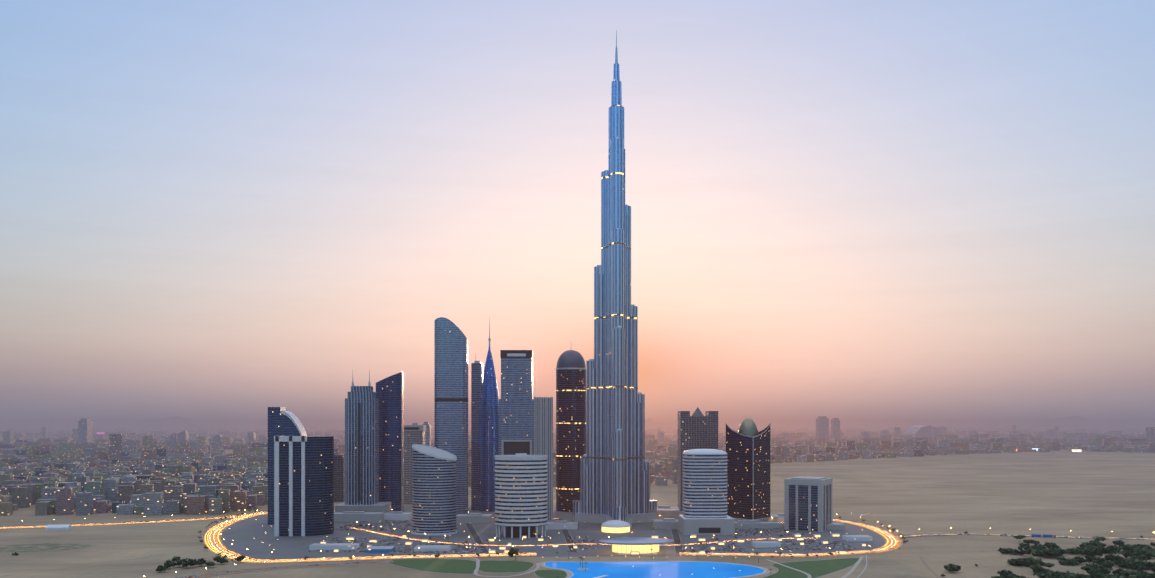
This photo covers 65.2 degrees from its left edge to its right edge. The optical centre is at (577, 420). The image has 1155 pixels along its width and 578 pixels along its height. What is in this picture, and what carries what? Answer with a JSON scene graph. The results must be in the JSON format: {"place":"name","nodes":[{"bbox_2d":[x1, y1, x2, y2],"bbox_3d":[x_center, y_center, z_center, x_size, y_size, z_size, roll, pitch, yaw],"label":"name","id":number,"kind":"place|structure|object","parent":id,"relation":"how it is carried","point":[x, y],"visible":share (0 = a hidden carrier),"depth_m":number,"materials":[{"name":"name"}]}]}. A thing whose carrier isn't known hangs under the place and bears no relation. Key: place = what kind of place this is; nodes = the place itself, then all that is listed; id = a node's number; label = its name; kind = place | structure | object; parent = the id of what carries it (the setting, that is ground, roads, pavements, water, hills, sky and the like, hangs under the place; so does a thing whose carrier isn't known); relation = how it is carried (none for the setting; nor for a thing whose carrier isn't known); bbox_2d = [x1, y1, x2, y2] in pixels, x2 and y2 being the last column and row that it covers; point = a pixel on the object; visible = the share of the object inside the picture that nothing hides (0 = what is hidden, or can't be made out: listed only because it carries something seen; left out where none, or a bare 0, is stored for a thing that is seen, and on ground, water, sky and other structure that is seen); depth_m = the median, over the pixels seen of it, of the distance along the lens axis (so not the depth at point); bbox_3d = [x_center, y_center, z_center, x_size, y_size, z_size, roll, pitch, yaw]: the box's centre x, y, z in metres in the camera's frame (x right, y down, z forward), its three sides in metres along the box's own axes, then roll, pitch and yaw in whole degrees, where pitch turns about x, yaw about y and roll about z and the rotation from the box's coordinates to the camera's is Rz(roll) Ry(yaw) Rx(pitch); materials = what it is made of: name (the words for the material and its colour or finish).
{"place":"outdoors","nodes":[
{"label":"outdoors","id":0,"kind":"place"},
{"bbox_2d":[334,455,344,501],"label":"high-rise building","id":1,"kind":"structure","parent":0,"point":[339,478],"depth_m":1903.49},
{"bbox_2d":[221,507,884,562],"bbox_3d":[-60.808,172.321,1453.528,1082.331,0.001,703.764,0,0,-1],"label":"plaza","id":2,"kind":"structure","parent":0,"point":[243,534],"depth_m":1294.74,"materials":[{"name":"grey concrete"}]},
{"bbox_2d":[268,407,306,524],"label":"curved-top tower","id":3,"kind":"structure","parent":2,"relation":"on","point":[282,421],"depth_m":1489.36,"materials":[{"name":"blue glass"}]},
{"bbox_2d":[274,436,333,536],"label":"high-rise building","id":4,"kind":"structure","parent":2,"relation":"on","point":[303,485],"depth_m":1342.64,"materials":[{"name":"blue glass"}]},
{"bbox_2d":[335,370,390,512],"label":"ribbed tower","id":5,"kind":"structure","parent":2,"relation":"on","point":[361,448],"depth_m":1587.63,"materials":[{"name":"silver metal"}]},
{"bbox_2d":[376,370,403,511],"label":"skyscraper","id":6,"kind":"structure","parent":2,"relation":"on","point":[390,393],"depth_m":1650.33,"materials":[{"name":"blue glass"}]},
{"bbox_2d":[411,444,456,534],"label":"high-rise building","id":7,"kind":"structure","parent":2,"relation":"on","point":[433,490],"depth_m":1357.56,"materials":[{"name":"grey glass"}]},
{"bbox_2d":[434,317,467,514],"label":"skyscraper","id":8,"kind":"structure","parent":2,"relation":"on","point":[450,387],"depth_m":1650.53,"materials":[{"name":"blue glass"}]},
{"bbox_2d":[471,361,482,509],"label":"skyscraper","id":9,"kind":"structure","parent":2,"relation":"on","point":[476,375],"depth_m":1726.21,"materials":[{"name":"blue metal"}]},
{"bbox_2d":[479,317,498,511],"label":"skyscraper","id":10,"kind":"structure","parent":2,"relation":"on","point":[489,428],"depth_m":1707.13,"materials":[{"name":"blue glass"}]},
{"bbox_2d":[494,453,547,537],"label":"building","id":11,"kind":"structure","parent":2,"relation":"on","point":[520,494],"depth_m":1320.40,"materials":[{"name":"grey concrete"}]},
{"bbox_2d":[499,350,552,519],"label":"stepped tower","id":12,"kind":"structure","parent":2,"relation":"on","point":[525,422],"depth_m":1555.45,"materials":[{"name":"grey glass"}]},
{"bbox_2d":[229,508,882,558],"bbox_3d":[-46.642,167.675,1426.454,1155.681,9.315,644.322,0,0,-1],"label":"plaza lamps","id":13,"kind":"object","parent":2,"relation":"on","point":[499,540],"visible":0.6,"depth_m":1249.95,"materials":[{"name":"yellow"}]},
{"bbox_2d":[556,350,585,511],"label":"skyscraper","id":14,"kind":"structure","parent":2,"relation":"on","point":[571,408],"depth_m":1702.57,"materials":[{"name":"brown glass"}]},
{"bbox_2d":[309,506,872,553],"bbox_3d":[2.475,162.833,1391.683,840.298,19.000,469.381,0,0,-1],"label":"low-rise buildings","id":15,"kind":"structure","parent":2,"relation":"on","point":[667,518],"depth_m":1430.78,"materials":[{"name":"concrete"}]},
{"bbox_2d":[573,30,656,527],"bbox_3d":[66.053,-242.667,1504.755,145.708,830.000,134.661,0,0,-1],"label":"skyscraper","id":16,"kind":"structure","parent":2,"relation":"on","point":[614,474],"depth_m":1517.88,"materials":[{"name":"blue metal"}]},
{"bbox_2d":[601,520,629,532],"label":"entrance pavilion","id":17,"kind":"structure","parent":2,"relation":"on","point":[615,526],"depth_m":1386.85,"materials":[{"name":"yellow glass"}]},
{"bbox_2d":[598,537,673,554],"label":"pavilion","id":18,"kind":"structure","parent":2,"relation":"on","point":[627,545],"depth_m":1170.15,"materials":[{"name":"yellow metal"}]},
{"bbox_2d":[678,407,717,510],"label":"high-rise building","id":19,"kind":"structure","parent":2,"relation":"on","point":[697,429],"depth_m":1714.08,"materials":[{"name":"silver concrete"}]},
{"bbox_2d":[678,449,734,534],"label":"high-rise building","id":20,"kind":"structure","parent":2,"relation":"on","point":[704,491],"depth_m":1370.17,"materials":[{"name":"concrete"}]},
{"bbox_2d":[725,418,777,521],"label":"skyscraper","id":21,"kind":"structure","parent":2,"relation":"on","point":[748,467],"depth_m":1506.90,"materials":[{"name":"brown glass"}]},
{"bbox_2d":[784,476,832,531],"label":"building","id":22,"kind":"structure","parent":2,"relation":"on","point":[808,503],"depth_m":1410.34,"materials":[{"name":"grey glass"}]},
{"bbox_2d":[0,416,1145,429],"bbox_3d":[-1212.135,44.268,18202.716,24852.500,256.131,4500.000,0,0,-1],"label":"hills","id":23,"kind":"structure","parent":0,"point":[1072,422],"depth_m":17208.47,"materials":[{"name":"grey"}]},
{"bbox_2d":[0,466,1148,577],"bbox_3d":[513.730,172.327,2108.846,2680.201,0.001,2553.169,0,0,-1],"label":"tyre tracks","id":24,"kind":"object","parent":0,"point":[836,500],"visible":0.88,"depth_m":1305.66},
{"bbox_2d":[0,511,1151,577],"bbox_3d":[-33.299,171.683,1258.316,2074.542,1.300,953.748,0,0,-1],"label":"roads","id":25,"kind":"structure","parent":0,"point":[215,549],"depth_m":1223.35,"materials":[{"name":"grey asphalt"}]},
{"bbox_2d":[1031,534,1055,537],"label":"lorry","id":26,"kind":"object","parent":25,"relation":"on","point":[1043,535],"visible":0.88,"depth_m":1331.29,"materials":[{"name":"blue metal"}]},
{"bbox_2d":[0,422,1154,577],"bbox_3d":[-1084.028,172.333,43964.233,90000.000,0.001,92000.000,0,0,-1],"label":"ground","id":27,"kind":"structure","parent":0,"point":[995,494],"depth_m":1553.55,"materials":[{"name":"beige sand"}]},
{"bbox_2d":[45,524,71,529],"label":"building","id":28,"kind":"structure","parent":27,"relation":"on","point":[60,527],"depth_m":1418.66,"materials":[{"name":"concrete"}]},
{"bbox_2d":[404,423,425,503],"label":"skyscraper","id":29,"kind":"structure","parent":27,"relation":"on","point":[414,433],"depth_m":1850.41,"materials":[{"name":"stone"}]},
{"bbox_2d":[422,422,430,445],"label":"slim tower","id":30,"kind":"structure","parent":27,"relation":"on","point":[428,435],"depth_m":2257.88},
{"bbox_2d":[3,416,1107,486],"bbox_3d":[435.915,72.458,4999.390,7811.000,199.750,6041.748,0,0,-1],"label":"distant buildings","id":31,"kind":"structure","parent":27,"relation":"on","point":[85,429],"depth_m":6087.50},
{"bbox_2d":[9,512,1140,577],"bbox_3d":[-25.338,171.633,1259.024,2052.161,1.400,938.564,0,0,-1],"label":"street lights","id":32,"kind":"object","parent":27,"relation":"on","point":[581,544],"visible":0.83,"depth_m":1257.50,"materials":[{"name":"yellow paint"}]},
{"bbox_2d":[0,424,1154,515],"bbox_3d":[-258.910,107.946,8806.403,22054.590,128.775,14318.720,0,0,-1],"label":"city blocks","id":33,"kind":"structure","parent":27,"relation":"on","point":[197,473],"depth_m":3683.39,"materials":[{"name":"grey concrete"}]},
{"bbox_2d":[12,510,1142,571],"bbox_3d":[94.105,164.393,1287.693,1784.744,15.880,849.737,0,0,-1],"label":"trees","id":34,"kind":"object","parent":27,"relation":"on","point":[219,559],"visible":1,"depth_m":1092.21,"materials":[{"name":"green plant"}]},
{"bbox_2d":[20,509,1154,577],"bbox_3d":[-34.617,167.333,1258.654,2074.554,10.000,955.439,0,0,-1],"label":"street lamps","id":35,"kind":"object","parent":27,"relation":"on","point":[519,545],"visible":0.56,"depth_m":1273.22,"materials":[{"name":"yellow"}]},
{"bbox_2d":[97,432,1080,452],"bbox_3d":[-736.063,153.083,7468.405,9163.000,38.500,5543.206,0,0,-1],"label":"lit signs","id":36,"kind":"object","parent":27,"relation":"on","point":[1076,451],"visible":0.19,"depth_m":4867.59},
{"bbox_2d":[388,555,866,577],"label":"lawns","id":37,"kind":"structure","parent":27,"relation":"on","point":[810,569],"depth_m":1056.98,"materials":[{"name":"green plant"}]},
{"bbox_2d":[540,561,770,577],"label":"lagoon","id":38,"kind":"structure","parent":27,"relation":"in","point":[650,569],"depth_m":1042.86,"materials":[{"name":"liquid"}]},
{"bbox_2d":[555,549,771,577],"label":"palms","id":39,"kind":"object","parent":27,"relation":"on","point":[650,549],"visible":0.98,"depth_m":1064.16,"materials":[{"name":"green plant"}]},
{"bbox_2d":[940,535,1154,577],"bbox_3d":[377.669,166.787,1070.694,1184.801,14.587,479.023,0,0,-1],"label":"scrub thicket","id":40,"kind":"object","parent":27,"relation":"on","point":[1139,554],"visible":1,"depth_m":1076.74,"materials":[{"name":"green plant"}]},
{"bbox_2d":[0,0,1154,422],"label":"sky","id":41,"kind":"structure","parent":0,"point":[211,210],"materials":[{"name":"blue"}]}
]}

